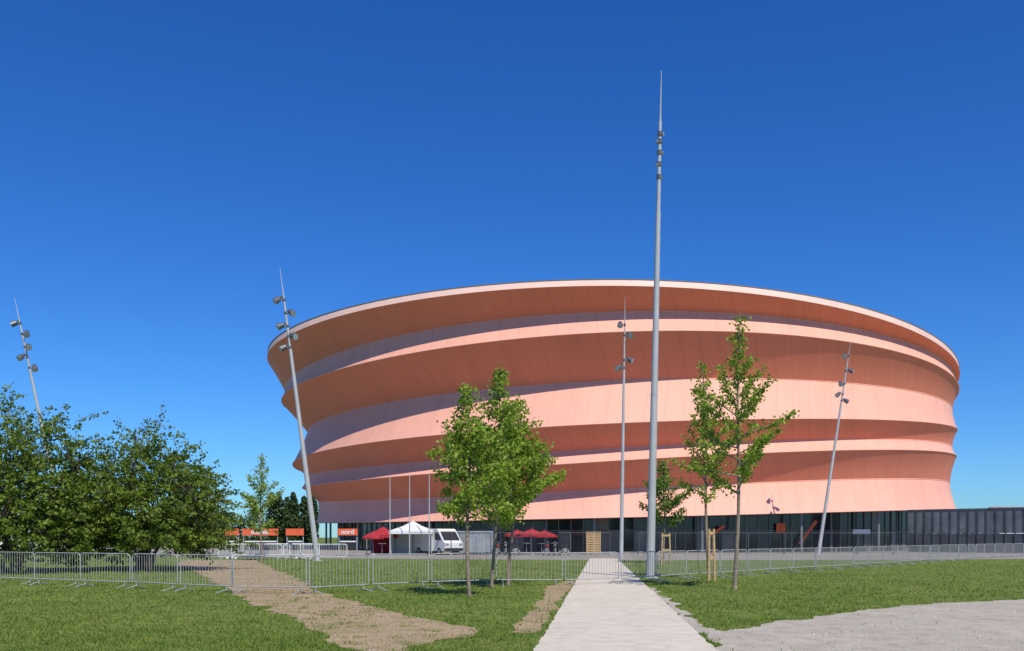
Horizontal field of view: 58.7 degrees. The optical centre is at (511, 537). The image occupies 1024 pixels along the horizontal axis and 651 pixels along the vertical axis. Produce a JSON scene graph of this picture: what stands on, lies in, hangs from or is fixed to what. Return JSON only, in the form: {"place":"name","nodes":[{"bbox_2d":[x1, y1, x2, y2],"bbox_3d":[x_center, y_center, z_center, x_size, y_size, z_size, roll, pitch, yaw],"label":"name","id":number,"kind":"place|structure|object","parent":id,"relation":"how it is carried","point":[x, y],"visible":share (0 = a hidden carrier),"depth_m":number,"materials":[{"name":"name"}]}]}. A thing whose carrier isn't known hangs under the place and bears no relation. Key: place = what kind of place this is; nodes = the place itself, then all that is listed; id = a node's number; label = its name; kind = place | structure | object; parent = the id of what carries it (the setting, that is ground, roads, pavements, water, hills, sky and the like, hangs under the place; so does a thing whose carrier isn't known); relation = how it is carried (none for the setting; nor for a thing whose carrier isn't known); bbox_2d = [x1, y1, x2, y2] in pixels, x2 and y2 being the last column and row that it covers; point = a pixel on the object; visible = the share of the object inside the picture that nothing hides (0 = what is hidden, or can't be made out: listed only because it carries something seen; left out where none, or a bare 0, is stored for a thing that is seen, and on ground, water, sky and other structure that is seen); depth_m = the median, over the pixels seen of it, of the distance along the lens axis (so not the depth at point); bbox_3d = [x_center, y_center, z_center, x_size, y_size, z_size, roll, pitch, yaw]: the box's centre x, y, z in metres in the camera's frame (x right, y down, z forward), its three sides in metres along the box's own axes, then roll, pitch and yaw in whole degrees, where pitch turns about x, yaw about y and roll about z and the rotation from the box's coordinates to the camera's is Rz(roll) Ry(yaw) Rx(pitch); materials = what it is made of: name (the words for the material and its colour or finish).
{"place":"outdoors","nodes":[
{"label":"outdoors","id":0,"kind":"place"},
{"bbox_2d":[175,560,473,650],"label":"dirt track","id":1,"kind":"structure","parent":0,"point":[386,628],"depth_m":19.00,"materials":[{"name":"beige soil"}]},
{"bbox_2d":[232,555,306,594],"bbox_3d":[-6.811,1.051,25.647,2.302,1.094,0.760,0,-1,14],"label":"crowd barrier","id":2,"kind":"object","parent":1,"relation":"on","point":[277,586],"visible":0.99,"depth_m":25.62,"materials":[{"name":"metal"}]},
{"bbox_2d":[0,538,1023,650],"bbox_3d":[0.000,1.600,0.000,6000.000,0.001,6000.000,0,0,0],"label":"ground","id":3,"kind":"structure","parent":0,"point":[544,571],"depth_m":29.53,"materials":[{"name":"green plant"}]},
{"bbox_2d":[0,552,40,584],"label":"crowd barrier","id":4,"kind":"object","parent":3,"relation":"on","point":[19,567],"visible":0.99,"depth_m":31.09,"materials":[{"name":"metal"}]},
{"bbox_2d":[10,297,65,547],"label":"lighting mast","id":5,"kind":"object","parent":3,"relation":"on","point":[26,347],"visible":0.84,"depth_m":68.90,"materials":[{"name":"metal"}]},
{"bbox_2d":[29,552,83,586],"bbox_3d":[-15.038,1.051,30.150,2.306,1.094,0.760,0,0,31],"label":"crowd barrier","id":6,"kind":"object","parent":3,"relation":"on","point":[59,567],"visible":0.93,"depth_m":30.09,"materials":[{"name":"metal"}]},
{"bbox_2d":[0,382,118,572],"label":"hornbeam tree","id":7,"kind":"object","parent":3,"relation":"on","point":[30,506],"visible":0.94,"depth_m":40.36,"materials":[{"name":"green plant"}]},
{"bbox_2d":[77,553,129,587],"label":"crowd barrier","id":8,"kind":"object","parent":3,"relation":"on","point":[86,580],"visible":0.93,"depth_m":29.03,"materials":[{"name":"metal"}]},
{"bbox_2d":[124,553,184,590],"bbox_3d":[-10.919,1.051,27.847,2.304,1.094,0.760,1,1,30],"label":"crowd barrier","id":9,"kind":"object","parent":3,"relation":"on","point":[135,582],"visible":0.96,"depth_m":27.75,"materials":[{"name":"metal"}]},
{"bbox_2d":[33,402,279,570],"bbox_3d":[-17.974,-2.334,43.890,11.430,7.946,8.246,0,0,15],"label":"hornbeam tree","id":10,"kind":"object","parent":3,"relation":"on","point":[168,520],"visible":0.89,"depth_m":42.59,"materials":[{"name":"green plant"}]},
{"bbox_2d":[176,554,234,593],"bbox_3d":[-8.931,1.051,26.582,2.306,1.094,0.760,0,0,33],"label":"crowd barrier","id":11,"kind":"object","parent":3,"relation":"on","point":[202,584],"visible":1,"depth_m":26.60,"materials":[{"name":"metal"}]},
{"bbox_2d":[218,544,249,558],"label":"white barrier","id":12,"kind":"object","parent":3,"relation":"on","point":[235,551],"visible":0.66,"depth_m":65.98,"materials":[{"name":"paint"}]},
{"bbox_2d":[239,453,285,560],"bbox_3d":[-16.940,-2.021,61.873,3.033,7.395,3.166,0,0,0],"label":"young tree","id":13,"kind":"object","parent":3,"relation":"on","point":[261,490],"visible":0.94,"depth_m":61.93,"materials":[{"name":"green plant"}]},
{"bbox_2d":[250,544,282,558],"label":"white barrier","id":14,"kind":"object","parent":3,"relation":"on","point":[266,550],"visible":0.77,"depth_m":65.98,"materials":[{"name":"paint"}]},
{"bbox_2d":[283,544,312,558],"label":"white barrier","id":15,"kind":"object","parent":3,"relation":"on","point":[295,549],"visible":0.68,"depth_m":65.98,"materials":[{"name":"paint"}]},
{"bbox_2d":[273,270,322,560],"bbox_3d":[-14.438,-8.287,61.388,3.385,19.822,0.811,0,0,-4],"label":"lighting mast","id":16,"kind":"object","parent":3,"relation":"on","point":[279,326],"visible":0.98,"depth_m":61.38,"materials":[{"name":"metal"}]},
{"bbox_2d":[318,544,347,558],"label":"white barrier","id":17,"kind":"object","parent":3,"relation":"on","point":[331,544],"visible":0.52,"depth_m":65.98,"materials":[{"name":"paint"}]},
{"bbox_2d":[307,554,372,594],"bbox_3d":[-4.930,1.051,26.218,0.760,1.094,2.214,0,0,39],"label":"crowd barrier","id":18,"kind":"object","parent":3,"relation":"on","point":[346,555],"visible":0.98,"depth_m":26.02,"materials":[{"name":"metal"}]},
{"bbox_2d":[371,553,430,590],"bbox_3d":[-3.377,1.051,27.928,0.760,1.094,2.301,-1,0,45],"label":"crowd barrier","id":19,"kind":"object","parent":3,"relation":"on","point":[378,583],"visible":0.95,"depth_m":27.91,"materials":[{"name":"metal"}]},
{"bbox_2d":[431,552,491,587],"bbox_3d":[-1.564,1.051,29.359,2.258,1.094,0.760,0,0,-29],"label":"crowd barrier","id":20,"kind":"object","parent":3,"relation":"on","point":[459,567],"visible":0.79,"depth_m":29.29,"materials":[{"name":"metal"}]},
{"bbox_2d":[426,382,524,596],"bbox_3d":[-1.002,-1.250,24.563,2.710,5.845,2.924,0,0,0],"label":"ginkgo tree","id":21,"kind":"object","parent":3,"relation":"on","point":[458,506],"visible":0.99,"depth_m":24.22,"materials":[{"name":"green plant"}]},
{"bbox_2d":[5,491,981,544],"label":"distant trees","id":22,"kind":"object","parent":3,"relation":"on","point":[293,513],"visible":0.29,"depth_m":188.93,"materials":[{"name":"green plant"}]},
{"bbox_2d":[443,361,564,587],"bbox_3d":[-0.329,-1.927,28.717,3.519,7.199,3.897,0,0,19],"label":"ginkgo tree","id":23,"kind":"object","parent":3,"relation":"on","point":[506,514],"visible":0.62,"depth_m":28.68,"materials":[{"name":"green plant"}]},
{"bbox_2d":[473,394,572,585],"bbox_3d":[0.192,-1.560,30.077,3.617,6.464,4.248,0,0,0],"label":"ginkgo tree","id":24,"kind":"object","parent":3,"relation":"on","point":[533,470],"visible":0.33,"depth_m":29.91,"materials":[{"name":"green plant"}]},
{"bbox_2d":[496,552,563,585],"bbox_3d":[0.584,1.051,29.988,2.243,1.094,0.760,0,0,-1],"label":"crowd barrier","id":25,"kind":"object","parent":3,"relation":"on","point":[555,584],"visible":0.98,"depth_m":29.98,"materials":[{"name":"metal"}]},
{"bbox_2d":[514,581,575,632],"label":"dirt verge","id":26,"kind":"structure","parent":3,"relation":"on","point":[556,592],"depth_m":20.62,"materials":[{"name":"beige soil"}]},
{"bbox_2d":[267,279,959,551],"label":"concert hall","id":27,"kind":"structure","parent":3,"relation":"on","point":[379,382],"depth_m":95.03,"materials":[{"name":"fabric"}]},
{"bbox_2d":[535,558,717,650],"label":"footpath","id":28,"kind":"structure","parent":3,"relation":"on","point":[603,615],"depth_m":17.09,"materials":[{"name":"concrete"}]},
{"bbox_2d":[564,552,619,584],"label":"crowd barrier","id":29,"kind":"object","parent":28,"relation":"on","point":[589,566],"visible":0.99,"depth_m":30.45,"materials":[{"name":"metal"}]},
{"bbox_2d":[617,551,659,583],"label":"crowd barrier","id":30,"kind":"object","parent":3,"relation":"on","point":[625,577],"visible":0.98,"depth_m":32.04,"materials":[{"name":"metal"}]},
{"bbox_2d":[642,70,664,577],"bbox_3d":[5.462,-8.315,35.574,0.761,19.837,0.688,0,0,45],"label":"lighting mast","id":31,"kind":"object","parent":3,"relation":"on","point":[651,521],"visible":0.94,"depth_m":35.50,"materials":[{"name":"metal"}]},
{"bbox_2d":[660,533,670,563],"bbox_3d":[9.270,0.675,54.888,0.660,1.854,0.115,0,0,0],"label":"tree stake","id":32,"kind":"object","parent":3,"relation":"on","point":[662,535],"visible":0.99,"depth_m":54.85,"materials":[{"name":"brown wood"}]},
{"bbox_2d":[639,459,695,562],"bbox_3d":[9.538,-1.570,55.878,3.648,6.493,2.808,0,0,23],"label":"young tree","id":33,"kind":"object","parent":3,"relation":"on","point":[669,503],"visible":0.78,"depth_m":55.80,"materials":[{"name":"green plant"}]},
{"bbox_2d":[651,551,691,580],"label":"crowd barrier","id":34,"kind":"object","parent":3,"relation":"on","point":[672,564],"visible":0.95,"depth_m":33.77,"materials":[{"name":"metal"}]},
{"bbox_2d":[682,550,724,578],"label":"crowd barrier","id":35,"kind":"object","parent":3,"relation":"on","point":[705,563],"visible":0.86,"depth_m":35.29,"materials":[{"name":"metal"}]},
{"bbox_2d":[667,361,748,577],"bbox_3d":[7.419,-2.541,34.810,2.779,8.437,2.449,0,0,0],"label":"ginkgo tree","id":36,"kind":"object","parent":3,"relation":"on","point":[715,458],"visible":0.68,"depth_m":34.82,"materials":[{"name":"green plant"}]},
{"bbox_2d":[707,529,715,580],"bbox_3d":[7.309,0.650,33.388,0.320,1.902,0.115,0,0,0],"label":"tree stake","id":37,"kind":"object","parent":3,"relation":"on","point":[712,532],"visible":0.96,"depth_m":33.35,"materials":[{"name":"brown wood"}]},
{"bbox_2d":[667,312,799,588],"bbox_3d":[6.929,-2.625,28.311,3.359,8.600,3.599,0,0,39],"label":"ginkgo tree","id":38,"kind":"object","parent":3,"relation":"on","point":[750,457],"visible":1,"depth_m":27.96,"materials":[{"name":"green plant"}]},
{"bbox_2d":[717,549,752,576],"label":"crowd barrier","id":39,"kind":"object","parent":3,"relation":"on","point":[731,563],"visible":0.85,"depth_m":37.11,"materials":[{"name":"metal"}]},
{"bbox_2d":[742,549,775,574],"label":"crowd barrier","id":40,"kind":"object","parent":3,"relation":"on","point":[768,561],"visible":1,"depth_m":39.18,"materials":[{"name":"metal"}]},
{"bbox_2d":[765,548,795,573],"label":"crowd barrier","id":41,"kind":"object","parent":3,"relation":"on","point":[791,563],"visible":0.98,"depth_m":40.89,"materials":[{"name":"metal"}]},
{"bbox_2d":[792,548,819,571],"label":"crowd barrier","id":42,"kind":"object","parent":3,"relation":"on","point":[802,561],"visible":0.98,"depth_m":42.46,"materials":[{"name":"metal"}]},
{"bbox_2d":[812,547,840,570],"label":"crowd barrier","id":43,"kind":"object","parent":3,"relation":"on","point":[821,556],"visible":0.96,"depth_m":44.03,"materials":[{"name":"metal"}]},
{"bbox_2d":[648,586,1023,650],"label":"gravel area","id":44,"kind":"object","parent":3,"relation":"on","point":[781,633],"visible":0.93,"depth_m":15.50,"materials":[{"name":"grey gravel"}]},
{"bbox_2d":[240,588,1018,650],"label":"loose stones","id":45,"kind":"object","parent":44,"relation":"on","point":[790,625],"visible":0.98,"depth_m":15.77,"materials":[{"name":"grey stone"}]},
{"bbox_2d":[831,547,855,568],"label":"crowd barrier","id":46,"kind":"object","parent":3,"relation":"on","point":[848,555],"visible":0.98,"depth_m":46.43,"materials":[{"name":"metal"}]},
{"bbox_2d":[848,546,872,567],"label":"crowd barrier","id":47,"kind":"object","parent":3,"relation":"on","point":[862,555],"visible":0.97,"depth_m":48.03,"materials":[{"name":"metal"}]},
{"bbox_2d":[864,546,887,566],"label":"crowd barrier","id":48,"kind":"object","parent":3,"relation":"on","point":[876,555],"visible":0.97,"depth_m":49.86,"materials":[{"name":"metal"}]},
{"bbox_2d":[878,546,900,565],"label":"crowd barrier","id":49,"kind":"object","parent":3,"relation":"on","point":[884,547],"visible":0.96,"depth_m":51.77,"materials":[{"name":"metal"}]},
{"bbox_2d":[892,546,912,564],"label":"crowd barrier","id":50,"kind":"object","parent":3,"relation":"on","point":[900,555],"visible":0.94,"depth_m":53.13,"materials":[{"name":"metal"}]},
{"bbox_2d":[904,545,921,563],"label":"crowd barrier","id":51,"kind":"object","parent":3,"relation":"on","point":[915,552],"visible":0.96,"depth_m":55.24,"materials":[{"name":"metal"}]},
{"bbox_2d":[916,545,932,562],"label":"crowd barrier","id":52,"kind":"object","parent":3,"relation":"on","point":[921,546],"visible":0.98,"depth_m":56.79,"materials":[{"name":"metal"}]},
{"bbox_2d":[926,545,940,561],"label":"crowd barrier","id":53,"kind":"object","parent":3,"relation":"on","point":[933,551],"visible":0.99,"depth_m":58.62,"materials":[{"name":"metal"}]},
{"bbox_2d":[939,545,953,560],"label":"crowd barrier","id":54,"kind":"object","parent":3,"relation":"on","point":[946,548],"visible":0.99,"depth_m":60.94,"materials":[{"name":"metal"}]},
{"bbox_2d":[949,544,960,560],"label":"crowd barrier","id":55,"kind":"object","parent":3,"relation":"on","point":[955,546],"visible":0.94,"depth_m":62.97,"materials":[{"name":"metal"}]},
{"bbox_2d":[955,544,972,559],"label":"crowd barrier","id":56,"kind":"object","parent":3,"relation":"on","point":[965,550],"visible":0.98,"depth_m":64.78,"materials":[{"name":"metal"}]},
{"bbox_2d":[0,0,1023,537],"label":"sky","id":57,"kind":"structure","parent":0,"point":[163,163],"materials":[{"name":"blue"}]},
{"bbox_2d":[115,545,1023,559],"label":"plaza pavement","id":58,"kind":"structure","parent":0,"point":[308,550],"depth_m":79.17,"materials":[{"name":"concrete"}]},
{"bbox_2d":[225,529,239,553],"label":"orange entrance sign","id":59,"kind":"object","parent":58,"relation":"on","point":[235,532],"visible":0.44,"depth_m":83.94,"materials":[{"name":"metal"}]},
{"bbox_2d":[242,529,278,553],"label":"orange entrance sign","id":60,"kind":"object","parent":58,"relation":"on","point":[251,532],"visible":0.72,"depth_m":84.05,"materials":[{"name":"metal"}]},
{"bbox_2d":[262,543,289,554],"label":"white barrier","id":61,"kind":"object","parent":58,"relation":"on","point":[281,547],"visible":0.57,"depth_m":72.01,"materials":[{"name":"metal"}]},
{"bbox_2d":[286,529,303,553],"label":"orange entrance sign","id":62,"kind":"object","parent":58,"relation":"on","point":[294,531],"visible":0.77,"depth_m":84.07,"materials":[{"name":"metal"}]},
{"bbox_2d":[291,543,319,554],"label":"white barrier","id":63,"kind":"object","parent":58,"relation":"on","point":[303,546],"visible":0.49,"depth_m":71.99,"materials":[{"name":"paint"}]},
{"bbox_2d":[338,529,357,553],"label":"orange entrance sign","id":64,"kind":"object","parent":58,"relation":"on","point":[351,545],"visible":0.99,"depth_m":84.09,"materials":[{"name":"metal"}]},
{"bbox_2d":[362,532,383,554],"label":"red parasol","id":65,"kind":"object","parent":58,"relation":"on","point":[372,535],"visible":0.97,"depth_m":82.43,"materials":[{"name":"fabric"}]},
{"bbox_2d":[366,527,397,553],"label":"red canopy tent","id":66,"kind":"object","parent":58,"relation":"on","point":[376,548],"visible":0.51,"depth_m":87.36,"materials":[{"name":"fabric"}]},
{"bbox_2d":[389,475,390,553],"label":"flagpole","id":67,"kind":"object","parent":58,"relation":"on","point":[389,526],"visible":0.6,"depth_m":79.97,"materials":[{"name":"metal"}]},
{"bbox_2d":[409,475,409,554],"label":"flagpole","id":68,"kind":"object","parent":58,"relation":"on","point":[409,514],"visible":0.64,"depth_m":79.95,"materials":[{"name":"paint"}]},
{"bbox_2d":[391,521,434,554],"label":"white canopy tent","id":69,"kind":"object","parent":58,"relation":"on","point":[402,540],"visible":0.48,"depth_m":84.01,"materials":[{"name":"fabric"}]},
{"bbox_2d":[429,475,429,554],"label":"flagpole","id":70,"kind":"object","parent":58,"relation":"on","point":[429,514],"visible":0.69,"depth_m":79.96,"materials":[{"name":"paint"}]},
{"bbox_2d":[410,532,451,555],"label":"fence","id":71,"kind":"object","parent":58,"relation":"on","point":[436,540],"visible":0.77,"depth_m":79.01,"materials":[{"name":"metal"}]},
{"bbox_2d":[413,529,462,554],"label":"white van","id":72,"kind":"object","parent":58,"relation":"on","point":[445,542],"visible":0.76,"depth_m":82.16,"materials":[{"name":"paint"}]},
{"bbox_2d":[451,532,490,553],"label":"fence","id":73,"kind":"object","parent":58,"relation":"on","point":[472,532],"visible":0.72,"depth_m":79.06,"materials":[{"name":"metal"}]},
{"bbox_2d":[452,531,492,553],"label":"site container","id":74,"kind":"object","parent":58,"relation":"on","point":[474,542],"visible":0.65,"depth_m":83.86,"materials":[{"name":"grey metal"}]},
{"bbox_2d":[502,542,508,554],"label":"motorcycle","id":75,"kind":"object","parent":58,"relation":"on","point":[505,547],"visible":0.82,"depth_m":80.81,"materials":[{"name":"metal"}]},
{"bbox_2d":[490,532,530,555],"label":"fence","id":76,"kind":"object","parent":58,"relation":"on","point":[513,541],"visible":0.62,"depth_m":78.97,"materials":[{"name":"metal"}]},
{"bbox_2d":[508,542,520,554],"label":"chair","id":77,"kind":"object","parent":58,"relation":"on","point":[516,546],"visible":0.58,"depth_m":81.16,"materials":[{"name":"metal"}]},
{"bbox_2d":[504,530,529,553],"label":"red parasol","id":78,"kind":"object","parent":58,"relation":"on","point":[506,535],"visible":0.43,"depth_m":87.19,"materials":[{"name":"fabric"}]},
{"bbox_2d":[516,528,546,554],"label":"red parasol","id":79,"kind":"object","parent":58,"relation":"on","point":[532,534],"visible":0.84,"depth_m":83.30,"materials":[{"name":"fabric"}]},
{"bbox_2d":[532,530,557,553],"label":"red parasol","id":80,"kind":"object","parent":58,"relation":"on","point":[550,535],"visible":0.58,"depth_m":87.26,"materials":[{"name":"fabric"}]},
{"bbox_2d":[542,542,550,554],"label":"chair","id":81,"kind":"object","parent":58,"relation":"on","point":[547,547],"visible":0.77,"depth_m":80.92,"materials":[{"name":"metal"}]},
{"bbox_2d":[530,532,570,555],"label":"fence","id":82,"kind":"object","parent":58,"relation":"on","point":[558,540],"visible":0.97,"depth_m":78.92,"materials":[{"name":"metal"}]},
{"bbox_2d":[559,542,569,554],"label":"chair","id":83,"kind":"object","parent":58,"relation":"on","point":[565,549],"visible":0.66,"depth_m":80.93,"materials":[{"name":"metal"}]},
{"bbox_2d":[571,532,611,555],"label":"fence","id":84,"kind":"object","parent":58,"relation":"on","point":[590,539],"visible":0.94,"depth_m":78.91,"materials":[{"name":"metal"}]},
{"bbox_2d":[586,533,600,554],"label":"wooden crate","id":85,"kind":"object","parent":58,"relation":"on","point":[592,541],"visible":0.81,"depth_m":83.48,"materials":[{"name":"brown wood"}]},
{"bbox_2d":[615,312,633,558],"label":"lighting mast","id":86,"kind":"object","parent":58,"relation":"on","point":[628,359],"visible":0.98,"depth_m":67.90,"materials":[{"name":"metal"}]},
{"bbox_2d":[638,533,674,553],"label":"fence","id":87,"kind":"object","parent":58,"relation":"on","point":[646,544],"visible":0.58,"depth_m":85.91,"materials":[{"name":"metal"}]},
{"bbox_2d":[676,533,711,553],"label":"fence","id":88,"kind":"object","parent":58,"relation":"on","point":[697,544],"visible":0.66,"depth_m":85.94,"materials":[{"name":"metal"}]},
{"bbox_2d":[715,533,749,553],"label":"fence","id":89,"kind":"object","parent":58,"relation":"on","point":[727,552],"visible":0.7,"depth_m":86.05,"materials":[{"name":"metal"}]},
{"bbox_2d":[748,533,784,553],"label":"fence","id":90,"kind":"object","parent":58,"relation":"on","point":[765,544],"visible":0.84,"depth_m":86.06,"materials":[{"name":"metal"}]},
{"bbox_2d":[785,533,821,553],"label":"fence","id":91,"kind":"object","parent":58,"relation":"on","point":[786,552],"visible":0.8,"depth_m":86.02,"materials":[{"name":"metal"}]},
{"bbox_2d":[817,342,853,554],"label":"lighting mast","id":92,"kind":"object","parent":58,"relation":"on","point":[841,383],"visible":0.91,"depth_m":83.90,"materials":[{"name":"metal"}]},
{"bbox_2d":[822,533,860,553],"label":"fence","id":93,"kind":"object","parent":58,"relation":"on","point":[847,545],"visible":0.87,"depth_m":85.91,"materials":[{"name":"metal"}]},
{"bbox_2d":[859,533,895,553],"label":"fence","id":94,"kind":"object","parent":58,"relation":"on","point":[876,543],"visible":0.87,"depth_m":86.01,"materials":[{"name":"metal"}]},
{"bbox_2d":[907,507,1023,552],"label":"perimeter fence","id":95,"kind":"object","parent":58,"relation":"on","point":[984,520],"visible":0.88,"depth_m":92.89,"materials":[{"name":"grey metal"}]},
{"bbox_2d":[968,544,979,558],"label":"crowd barrier","id":96,"kind":"object","parent":58,"relation":"on","point":[970,550],"visible":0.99,"depth_m":66.18,"materials":[{"name":"metal"}]},
{"bbox_2d":[971,544,985,558],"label":"crowd barrier","id":97,"kind":"object","parent":58,"relation":"on","point":[977,549],"visible":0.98,"depth_m":67.59,"materials":[{"name":"metal"}]},
{"bbox_2d":[982,544,997,557],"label":"crowd barrier","id":98,"kind":"object","parent":58,"relation":"on","point":[993,550],"visible":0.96,"depth_m":69.70,"materials":[{"name":"metal"}]},
{"bbox_2d":[990,543,1004,557],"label":"crowd barrier","id":99,"kind":"object","parent":58,"relation":"on","point":[997,549],"visible":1,"depth_m":71.19,"materials":[{"name":"metal"}]},
{"bbox_2d":[1004,543,1016,556],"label":"crowd barrier","id":100,"kind":"object","parent":58,"relation":"on","point":[1005,549],"visible":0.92,"depth_m":72.61,"materials":[{"name":"metal"}]},
{"bbox_2d":[1011,543,1023,556],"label":"crowd barrier","id":101,"kind":"object","parent":58,"relation":"on","point":[1017,548],"visible":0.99,"depth_m":74.70,"materials":[{"name":"metal"}]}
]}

